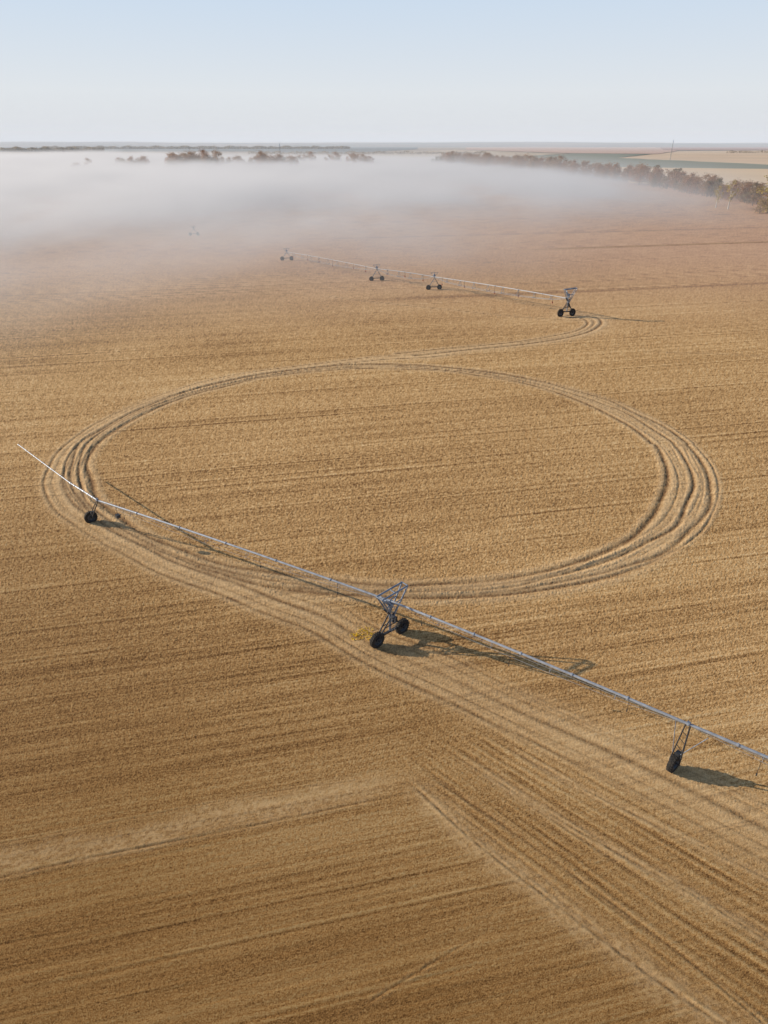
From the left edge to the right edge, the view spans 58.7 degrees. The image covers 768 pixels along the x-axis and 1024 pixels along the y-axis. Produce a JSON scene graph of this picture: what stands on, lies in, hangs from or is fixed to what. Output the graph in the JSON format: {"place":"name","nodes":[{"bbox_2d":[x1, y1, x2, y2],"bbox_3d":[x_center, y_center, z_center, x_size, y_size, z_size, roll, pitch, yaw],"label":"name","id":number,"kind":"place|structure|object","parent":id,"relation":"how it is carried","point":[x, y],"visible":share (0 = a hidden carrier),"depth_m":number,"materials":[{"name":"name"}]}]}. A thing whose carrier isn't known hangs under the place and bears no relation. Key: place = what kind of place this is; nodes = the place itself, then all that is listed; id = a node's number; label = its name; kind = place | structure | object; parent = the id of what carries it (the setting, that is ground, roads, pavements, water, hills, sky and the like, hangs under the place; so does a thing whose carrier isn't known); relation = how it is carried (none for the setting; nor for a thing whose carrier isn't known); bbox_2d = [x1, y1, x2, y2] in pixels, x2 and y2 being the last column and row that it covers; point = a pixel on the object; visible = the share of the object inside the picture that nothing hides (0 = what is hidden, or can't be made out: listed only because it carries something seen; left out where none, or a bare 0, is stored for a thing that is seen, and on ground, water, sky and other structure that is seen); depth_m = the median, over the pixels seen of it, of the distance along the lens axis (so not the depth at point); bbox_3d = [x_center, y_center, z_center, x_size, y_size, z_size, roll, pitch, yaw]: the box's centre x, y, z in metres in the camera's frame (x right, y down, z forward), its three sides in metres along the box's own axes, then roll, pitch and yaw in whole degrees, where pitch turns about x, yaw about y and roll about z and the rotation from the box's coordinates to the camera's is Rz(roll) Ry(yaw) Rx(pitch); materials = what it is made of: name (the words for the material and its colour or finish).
{"place":"outdoors","nodes":[
{"label":"outdoors","id":0,"kind":"place"},
{"bbox_2d":[0,147,417,153],"bbox_3d":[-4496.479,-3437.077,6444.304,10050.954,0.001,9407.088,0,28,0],"label":"dark field","id":1,"kind":"structure","parent":0,"point":[364,149],"depth_m":3686.84,"materials":[{"name":"soil"}]},
{"bbox_2d":[0,145,767,154],"bbox_3d":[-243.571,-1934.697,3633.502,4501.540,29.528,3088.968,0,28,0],"label":"woods","id":2,"kind":"object","parent":1,"relation":"on","point":[99,148],"visible":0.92,"depth_m":3168.50,"materials":[{"name":"green plant"}]},
{"bbox_2d":[0,147,767,1023],"bbox_3d":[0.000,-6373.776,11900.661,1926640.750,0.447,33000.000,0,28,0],"label":"ground","id":3,"kind":"structure","parent":0,"point":[238,787],"depth_m":51.44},
{"bbox_2d":[70,162,82,173],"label":"autumn tree","id":4,"kind":"object","parent":3,"relation":"on","point":[76,164],"visible":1,"depth_m":778.76,"materials":[{"name":"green plant"}]},
{"bbox_2d":[83,157,94,171],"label":"autumn tree","id":5,"kind":"object","parent":3,"relation":"on","point":[90,160],"visible":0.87,"depth_m":826.63,"materials":[{"name":"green plant"}]},
{"bbox_2d":[113,157,127,169],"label":"autumn tree","id":6,"kind":"object","parent":3,"relation":"on","point":[121,161],"visible":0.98,"depth_m":915.31,"materials":[{"name":"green plant"}]},
{"bbox_2d":[138,156,149,169],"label":"autumn tree","id":7,"kind":"object","parent":3,"relation":"on","point":[145,166],"visible":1,"depth_m":914.32,"materials":[{"name":"brown plant"}]},
{"bbox_2d":[165,153,176,166],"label":"autumn tree","id":8,"kind":"object","parent":3,"relation":"on","point":[169,160],"visible":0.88,"depth_m":883.13,"materials":[{"name":"brown plant"}]},
{"bbox_2d":[166,161,178,170],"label":"autumn tree","id":9,"kind":"object","parent":3,"relation":"on","point":[173,167],"visible":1,"depth_m":878.48,"materials":[{"name":"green plant"}]},
{"bbox_2d":[167,152,179,168],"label":"autumn tree","id":10,"kind":"object","parent":3,"relation":"on","point":[175,156],"visible":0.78,"depth_m":891.39,"materials":[{"name":"brown plant"}]},
{"bbox_2d":[179,152,190,169],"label":"autumn tree","id":11,"kind":"object","parent":3,"relation":"on","point":[184,159],"visible":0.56,"depth_m":895.50,"materials":[{"name":"brown plant"}]},
{"bbox_2d":[181,157,191,168],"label":"autumn tree","id":12,"kind":"object","parent":3,"relation":"on","point":[185,164],"visible":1,"depth_m":882.49,"materials":[{"name":"brown plant"}]},
{"bbox_2d":[181,154,192,170],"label":"autumn tree","id":13,"kind":"object","parent":3,"relation":"on","point":[186,157],"visible":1,"depth_m":883.25,"materials":[{"name":"brown plant"}]},
{"bbox_2d":[190,158,201,169],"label":"autumn tree","id":14,"kind":"object","parent":3,"relation":"on","point":[195,166],"visible":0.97,"depth_m":888.77,"materials":[{"name":"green plant"}]},
{"bbox_2d":[200,152,208,168],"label":"autumn tree","id":15,"kind":"object","parent":3,"relation":"on","point":[204,154],"visible":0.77,"depth_m":882.18,"materials":[{"name":"brown plant"}]},
{"bbox_2d":[199,157,211,170],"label":"autumn tree","id":16,"kind":"object","parent":3,"relation":"on","point":[200,159],"visible":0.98,"depth_m":885.29,"materials":[{"name":"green plant"}]},
{"bbox_2d":[201,155,211,170],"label":"autumn tree","id":17,"kind":"object","parent":3,"relation":"on","point":[205,160],"visible":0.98,"depth_m":882.79,"materials":[{"name":"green plant"}]},
{"bbox_2d":[208,155,218,170],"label":"autumn tree","id":18,"kind":"object","parent":3,"relation":"on","point":[215,166],"visible":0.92,"depth_m":885.90,"materials":[{"name":"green plant"}]},
{"bbox_2d":[210,147,222,170],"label":"autumn tree","id":19,"kind":"object","parent":3,"relation":"on","point":[215,155],"visible":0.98,"depth_m":878.22,"materials":[{"name":"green plant"}]},
{"bbox_2d":[226,156,233,168],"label":"autumn tree","id":20,"kind":"object","parent":3,"relation":"on","point":[229,160],"visible":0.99,"depth_m":922.30,"materials":[{"name":"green plant"}]},
{"bbox_2d":[233,155,241,168],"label":"autumn tree","id":21,"kind":"object","parent":3,"relation":"on","point":[238,162],"visible":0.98,"depth_m":941.16,"materials":[{"name":"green plant"}]},
{"bbox_2d":[244,159,254,169],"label":"autumn tree","id":22,"kind":"object","parent":3,"relation":"on","point":[249,161],"visible":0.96,"depth_m":906.63,"materials":[{"name":"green plant"}]},
{"bbox_2d":[254,155,262,169],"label":"autumn tree","id":23,"kind":"object","parent":3,"relation":"on","point":[258,164],"visible":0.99,"depth_m":902.42,"materials":[{"name":"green plant"}]},
{"bbox_2d":[258,152,265,169],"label":"autumn tree","id":24,"kind":"object","parent":3,"relation":"on","point":[262,158],"visible":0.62,"depth_m":918.80,"materials":[{"name":"brown plant"}]},
{"bbox_2d":[261,155,271,169],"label":"autumn tree","id":25,"kind":"object","parent":3,"relation":"on","point":[268,167],"visible":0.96,"depth_m":910.54,"materials":[{"name":"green plant"}]},
{"bbox_2d":[266,153,279,169],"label":"autumn tree","id":26,"kind":"object","parent":3,"relation":"on","point":[272,162],"visible":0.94,"depth_m":912.38,"materials":[{"name":"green plant"}]},
{"bbox_2d":[276,154,284,167],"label":"autumn tree","id":27,"kind":"object","parent":3,"relation":"on","point":[280,156],"visible":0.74,"depth_m":927.48,"materials":[{"name":"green plant"}]},
{"bbox_2d":[284,159,293,168],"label":"autumn tree","id":28,"kind":"object","parent":3,"relation":"on","point":[286,161],"visible":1,"depth_m":904.70,"materials":[{"name":"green plant"}]},
{"bbox_2d":[290,157,299,168],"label":"autumn tree","id":29,"kind":"object","parent":3,"relation":"on","point":[295,163],"visible":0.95,"depth_m":926.35,"materials":[{"name":"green plant"}]},
{"bbox_2d":[307,152,315,164],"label":"autumn tree","id":30,"kind":"object","parent":3,"relation":"on","point":[311,154],"visible":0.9,"depth_m":1112.77,"materials":[{"name":"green plant"}]},
{"bbox_2d":[308,157,317,164],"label":"autumn tree","id":31,"kind":"object","parent":3,"relation":"on","point":[315,160],"visible":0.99,"depth_m":1103.99,"materials":[{"name":"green plant"}]},
{"bbox_2d":[330,151,340,164],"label":"autumn tree","id":32,"kind":"object","parent":3,"relation":"on","point":[335,154],"visible":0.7,"depth_m":1131.90,"materials":[{"name":"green plant"}]},
{"bbox_2d":[345,151,352,166],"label":"autumn tree","id":33,"kind":"object","parent":3,"relation":"on","point":[348,160],"visible":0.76,"depth_m":1038.47,"materials":[{"name":"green plant"}]},
{"bbox_2d":[350,152,357,165],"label":"autumn tree","id":34,"kind":"object","parent":3,"relation":"on","point":[355,162],"visible":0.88,"depth_m":993.36,"materials":[{"name":"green plant"}]},
{"bbox_2d":[351,155,356,167],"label":"autumn tree","id":35,"kind":"object","parent":3,"relation":"on","point":[352,164],"visible":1,"depth_m":989.89,"materials":[{"name":"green plant"}]},
{"bbox_2d":[350,626,373,639],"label":"yellow weeds","id":36,"kind":"object","parent":3,"relation":"on","point":[355,635],"visible":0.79,"depth_m":47.32,"materials":[{"name":"yellow plant"}]},
{"bbox_2d":[358,153,366,166],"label":"autumn tree","id":37,"kind":"object","parent":3,"relation":"on","point":[362,155],"visible":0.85,"depth_m":1029.80,"materials":[{"name":"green plant"}]},
{"bbox_2d":[189,227,577,316],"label":"irrigation machine","id":38,"kind":"object","parent":3,"relation":"on","point":[560,312],"visible":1,"depth_m":154.76,"materials":[{"name":"metal"}]},
{"bbox_2d":[17,444,767,775],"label":"irrigation machine","id":39,"kind":"object","parent":3,"relation":"on","point":[402,625],"visible":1,"depth_m":45.13,"materials":[{"name":"metal"}]},
{"bbox_2d":[475,154,481,166],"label":"autumn tree","id":40,"kind":"object","parent":3,"relation":"on","point":[478,159],"visible":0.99,"depth_m":1016.89,"materials":[{"name":"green plant"}]},
{"bbox_2d":[483,153,492,167],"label":"autumn tree","id":41,"kind":"object","parent":3,"relation":"on","point":[490,156],"visible":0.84,"depth_m":992.46,"materials":[{"name":"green plant"}]},
{"bbox_2d":[504,157,513,168],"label":"autumn tree","id":42,"kind":"object","parent":3,"relation":"on","point":[508,160],"visible":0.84,"depth_m":909.44,"materials":[{"name":"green plant"}]},
{"bbox_2d":[513,154,521,170],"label":"autumn tree","id":43,"kind":"object","parent":3,"relation":"on","point":[516,159],"visible":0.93,"depth_m":882.22,"materials":[{"name":"brown plant"}]},
{"bbox_2d":[519,153,529,170],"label":"autumn tree","id":44,"kind":"object","parent":3,"relation":"on","point":[524,164],"visible":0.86,"depth_m":867.94,"materials":[{"name":"brown plant"}]},
{"bbox_2d":[525,155,534,170],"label":"autumn tree","id":45,"kind":"object","parent":3,"relation":"on","point":[529,157],"visible":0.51,"depth_m":853.81,"materials":[{"name":"brown plant"}]},
{"bbox_2d":[527,155,537,170],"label":"autumn tree","id":46,"kind":"object","parent":3,"relation":"on","point":[530,161],"visible":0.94,"depth_m":832.70,"materials":[{"name":"brown plant"}]},
{"bbox_2d":[536,157,545,171],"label":"autumn tree","id":47,"kind":"object","parent":3,"relation":"on","point":[540,161],"visible":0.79,"depth_m":823.58,"materials":[{"name":"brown plant"}]},
{"bbox_2d":[543,157,554,172],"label":"autumn tree","id":48,"kind":"object","parent":3,"relation":"on","point":[546,167],"visible":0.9,"depth_m":781.43,"materials":[{"name":"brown plant"}]},
{"bbox_2d":[550,160,558,174],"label":"autumn tree","id":49,"kind":"object","parent":3,"relation":"on","point":[553,170],"visible":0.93,"depth_m":769.95,"materials":[{"name":"brown plant"}]},
{"bbox_2d":[554,157,562,172],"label":"autumn tree","id":50,"kind":"object","parent":3,"relation":"on","point":[557,161],"visible":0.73,"depth_m":756.81,"materials":[{"name":"brown plant"}]},
{"bbox_2d":[559,162,567,175],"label":"autumn tree","id":51,"kind":"object","parent":3,"relation":"on","point":[564,170],"visible":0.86,"depth_m":743.49,"materials":[{"name":"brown plant"}]},
{"bbox_2d":[564,159,571,174],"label":"autumn tree","id":52,"kind":"object","parent":3,"relation":"on","point":[568,162],"visible":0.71,"depth_m":732.93,"materials":[{"name":"brown plant"}]},
{"bbox_2d":[569,162,577,175],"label":"autumn tree","id":53,"kind":"object","parent":3,"relation":"on","point":[574,166],"visible":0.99,"depth_m":712.92,"materials":[{"name":"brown plant"}]},
{"bbox_2d":[576,161,586,174],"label":"autumn tree","id":54,"kind":"object","parent":3,"relation":"on","point":[582,167],"visible":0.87,"depth_m":710.44,"materials":[{"name":"brown plant"}]},
{"bbox_2d":[588,162,600,177],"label":"autumn tree","id":55,"kind":"object","parent":3,"relation":"on","point":[593,166],"visible":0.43,"depth_m":688.42,"materials":[{"name":"brown plant"}]},
{"bbox_2d":[593,163,603,178],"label":"autumn tree","id":56,"kind":"object","parent":3,"relation":"on","point":[597,171],"visible":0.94,"depth_m":660.61,"materials":[{"name":"brown plant"}]},
{"bbox_2d":[600,163,611,179],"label":"autumn tree","id":57,"kind":"object","parent":3,"relation":"on","point":[607,167],"visible":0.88,"depth_m":647.55,"materials":[{"name":"brown plant"}]},
{"bbox_2d":[609,162,621,180],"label":"autumn tree","id":58,"kind":"object","parent":3,"relation":"on","point":[611,168],"visible":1,"depth_m":627.55,"materials":[{"name":"brown plant"}]},
{"bbox_2d":[646,167,662,182],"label":"autumn tree","id":59,"kind":"object","parent":3,"relation":"on","point":[655,169],"visible":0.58,"depth_m":548.07,"materials":[{"name":"brown plant"}]},
{"bbox_2d":[648,170,660,186],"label":"autumn tree","id":60,"kind":"object","parent":3,"relation":"on","point":[652,176],"visible":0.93,"depth_m":540.16,"materials":[{"name":"brown plant"}]},
{"bbox_2d":[650,177,659,187],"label":"autumn tree","id":61,"kind":"object","parent":3,"relation":"on","point":[653,180],"visible":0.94,"depth_m":537.60,"materials":[{"name":"brown plant"}]},
{"bbox_2d":[658,176,672,188],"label":"autumn tree","id":62,"kind":"object","parent":3,"relation":"on","point":[664,178],"visible":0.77,"depth_m":521.56,"materials":[{"name":"brown plant"}]},
{"bbox_2d":[658,169,673,188],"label":"autumn tree","id":63,"kind":"object","parent":3,"relation":"on","point":[669,175],"visible":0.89,"depth_m":515.45,"materials":[{"name":"brown plant"}]},
{"bbox_2d":[668,171,681,189],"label":"autumn tree","id":64,"kind":"object","parent":3,"relation":"on","point":[677,173],"visible":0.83,"depth_m":505.31,"materials":[{"name":"brown plant"}]},
{"bbox_2d":[678,181,691,192],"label":"autumn tree","id":65,"kind":"object","parent":3,"relation":"on","point":[680,185],"visible":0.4,"depth_m":480.54,"materials":[{"name":"brown plant"}]},
{"bbox_2d":[679,175,694,193],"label":"autumn tree","id":66,"kind":"object","parent":3,"relation":"on","point":[685,185],"visible":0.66,"depth_m":473.32,"materials":[{"name":"brown plant"}]},
{"bbox_2d":[678,175,699,193],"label":"autumn tree","id":67,"kind":"object","parent":3,"relation":"on","point":[689,179],"visible":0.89,"depth_m":467.14,"materials":[{"name":"brown plant"}]},
{"bbox_2d":[688,175,704,194],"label":"autumn tree","id":68,"kind":"object","parent":3,"relation":"on","point":[695,180],"visible":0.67,"depth_m":460.78,"materials":[{"name":"brown plant"}]},
{"bbox_2d":[697,173,710,195],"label":"autumn tree","id":69,"kind":"object","parent":3,"relation":"on","point":[705,176],"visible":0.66,"depth_m":448.76,"materials":[{"name":"brown plant"}]},
{"bbox_2d":[699,173,715,196],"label":"autumn tree","id":70,"kind":"object","parent":3,"relation":"on","point":[710,178],"visible":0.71,"depth_m":441.83,"materials":[{"name":"brown plant"}]},
{"bbox_2d":[703,180,713,196],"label":"autumn tree","id":71,"kind":"object","parent":3,"relation":"on","point":[707,191],"visible":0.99,"depth_m":437.26,"materials":[{"name":"brown plant"}]},
{"bbox_2d":[703,178,720,196],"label":"autumn tree","id":72,"kind":"object","parent":3,"relation":"on","point":[711,192],"visible":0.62,"depth_m":438.06,"materials":[{"name":"brown plant"}]},
{"bbox_2d":[713,178,723,197],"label":"autumn tree","id":73,"kind":"object","parent":3,"relation":"on","point":[719,181],"visible":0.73,"depth_m":427.50,"materials":[{"name":"brown plant"}]},
{"bbox_2d":[715,186,723,207],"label":"autumn tree","id":74,"kind":"object","parent":3,"relation":"on","point":[717,192],"visible":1,"depth_m":362.86,"materials":[{"name":"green plant"}]},
{"bbox_2d":[714,185,727,199],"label":"autumn tree","id":75,"kind":"object","parent":3,"relation":"on","point":[718,187],"visible":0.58,"depth_m":416.83,"materials":[{"name":"brown plant"}]},
{"bbox_2d":[725,187,735,200],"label":"autumn tree","id":76,"kind":"object","parent":3,"relation":"on","point":[729,194],"visible":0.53,"depth_m":405.85,"materials":[{"name":"brown plant"}]},
{"bbox_2d":[723,181,739,199],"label":"autumn tree","id":77,"kind":"object","parent":3,"relation":"on","point":[735,186],"visible":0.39,"depth_m":414.21,"materials":[{"name":"brown plant"}]},
{"bbox_2d":[725,179,738,208],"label":"autumn tree","id":78,"kind":"object","parent":3,"relation":"on","point":[731,194],"visible":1,"depth_m":355.03,"materials":[{"name":"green plant"}]},
{"bbox_2d":[737,180,754,200],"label":"autumn tree","id":79,"kind":"object","parent":3,"relation":"on","point":[741,189],"visible":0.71,"depth_m":398.03,"materials":[{"name":"brown plant"}]},
{"bbox_2d":[738,191,753,203],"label":"autumn tree","id":80,"kind":"object","parent":3,"relation":"on","point":[747,194],"visible":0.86,"depth_m":393.48,"materials":[{"name":"brown plant"}]},
{"bbox_2d":[740,182,752,202],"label":"autumn tree","id":81,"kind":"object","parent":3,"relation":"on","point":[748,186],"visible":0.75,"depth_m":396.31,"materials":[{"name":"brown plant"}]},
{"bbox_2d":[749,182,760,205],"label":"autumn tree","id":82,"kind":"object","parent":3,"relation":"on","point":[754,192],"visible":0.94,"depth_m":376.96,"materials":[{"name":"brown plant"}]},
{"bbox_2d":[750,181,766,201],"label":"autumn tree","id":83,"kind":"object","parent":3,"relation":"on","point":[761,183],"visible":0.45,"depth_m":385.54,"materials":[{"name":"brown plant"}]},
{"bbox_2d":[752,197,767,212],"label":"autumn tree","id":84,"kind":"object","parent":3,"relation":"on","point":[761,204],"visible":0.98,"depth_m":336.50,"materials":[{"name":"brown plant"}]},
{"bbox_2d":[753,183,766,204],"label":"autumn tree","id":85,"kind":"object","parent":3,"relation":"on","point":[759,191],"visible":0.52,"depth_m":384.11,"materials":[{"name":"brown plant"}]},
{"bbox_2d":[756,175,767,212],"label":"autumn tree","id":86,"kind":"object","parent":3,"relation":"on","point":[762,191],"visible":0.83,"depth_m":335.27,"materials":[{"name":"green plant"}]},
{"bbox_2d":[0,142,767,146],"bbox_3d":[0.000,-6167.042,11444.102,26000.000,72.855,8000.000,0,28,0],"label":"hills","id":87,"kind":"structure","parent":0,"point":[405,144],"depth_m":9016.54,"materials":[{"name":"grey"}]},
{"bbox_2d":[0,0,767,142],"label":"sky","id":88,"kind":"structure","parent":0,"point":[180,71],"materials":[{"name":"blue"}]},
{"bbox_2d":[343,150,551,158],"bbox_3d":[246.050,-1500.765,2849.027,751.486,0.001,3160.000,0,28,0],"label":"tan field","id":89,"kind":"structure","parent":0,"point":[432,156],"depth_m":2254.24,"materials":[{"name":"beige plant"}]},
{"bbox_2d":[465,147,675,153],"bbox_3d":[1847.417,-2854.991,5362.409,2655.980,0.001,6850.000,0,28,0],"label":"rose field","id":90,"kind":"structure","parent":0,"point":[635,150],"depth_m":4351.86,"materials":[{"name":"soil"}]},
{"bbox_2d":[495,153,767,168],"bbox_3d":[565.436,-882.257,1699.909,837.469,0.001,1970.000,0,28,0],"label":"green field","id":91,"kind":"structure","parent":0,"point":[594,158],"depth_m":1248.08,"materials":[{"name":"green plant"}]},
{"bbox_2d":[616,167,767,188],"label":"straw field","id":92,"kind":"structure","parent":0,"point":[727,175],"depth_m":765.27,"materials":[{"name":"beige plant"}]},
{"bbox_2d":[622,166,631,181],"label":"autumn tree","id":93,"kind":"object","parent":92,"relation":"on","point":[627,170],"visible":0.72,"depth_m":608.04,"materials":[{"name":"brown plant"}]},
{"bbox_2d":[627,166,637,181],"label":"autumn tree","id":94,"kind":"object","parent":92,"relation":"on","point":[630,175],"visible":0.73,"depth_m":596.61,"materials":[{"name":"brown plant"}]},
{"bbox_2d":[634,165,645,183],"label":"autumn tree","id":95,"kind":"object","parent":92,"relation":"on","point":[640,175],"visible":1,"depth_m":568.65,"materials":[{"name":"brown plant"}]},
{"bbox_2d":[632,170,648,183],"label":"autumn tree","id":96,"kind":"object","parent":92,"relation":"on","point":[634,176],"visible":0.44,"depth_m":580.44,"materials":[{"name":"brown plant"}]},
{"bbox_2d":[635,162,651,181],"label":"autumn tree","id":97,"kind":"object","parent":92,"relation":"on","point":[649,168],"visible":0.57,"depth_m":581.17,"materials":[{"name":"brown plant"}]},
{"bbox_2d":[622,150,767,164],"bbox_3d":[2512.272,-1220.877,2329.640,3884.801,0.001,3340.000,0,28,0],"label":"pale field","id":98,"kind":"structure","parent":0,"point":[756,157],"depth_m":1893.79,"materials":[{"name":"soil"}]},
{"bbox_2d":[660,147,767,149],"bbox_3d":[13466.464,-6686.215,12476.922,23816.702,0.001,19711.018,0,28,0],"label":"brown field","id":99,"kind":"structure","parent":0,"point":[715,148],"depth_m":5343.06,"materials":[{"name":"soil"}]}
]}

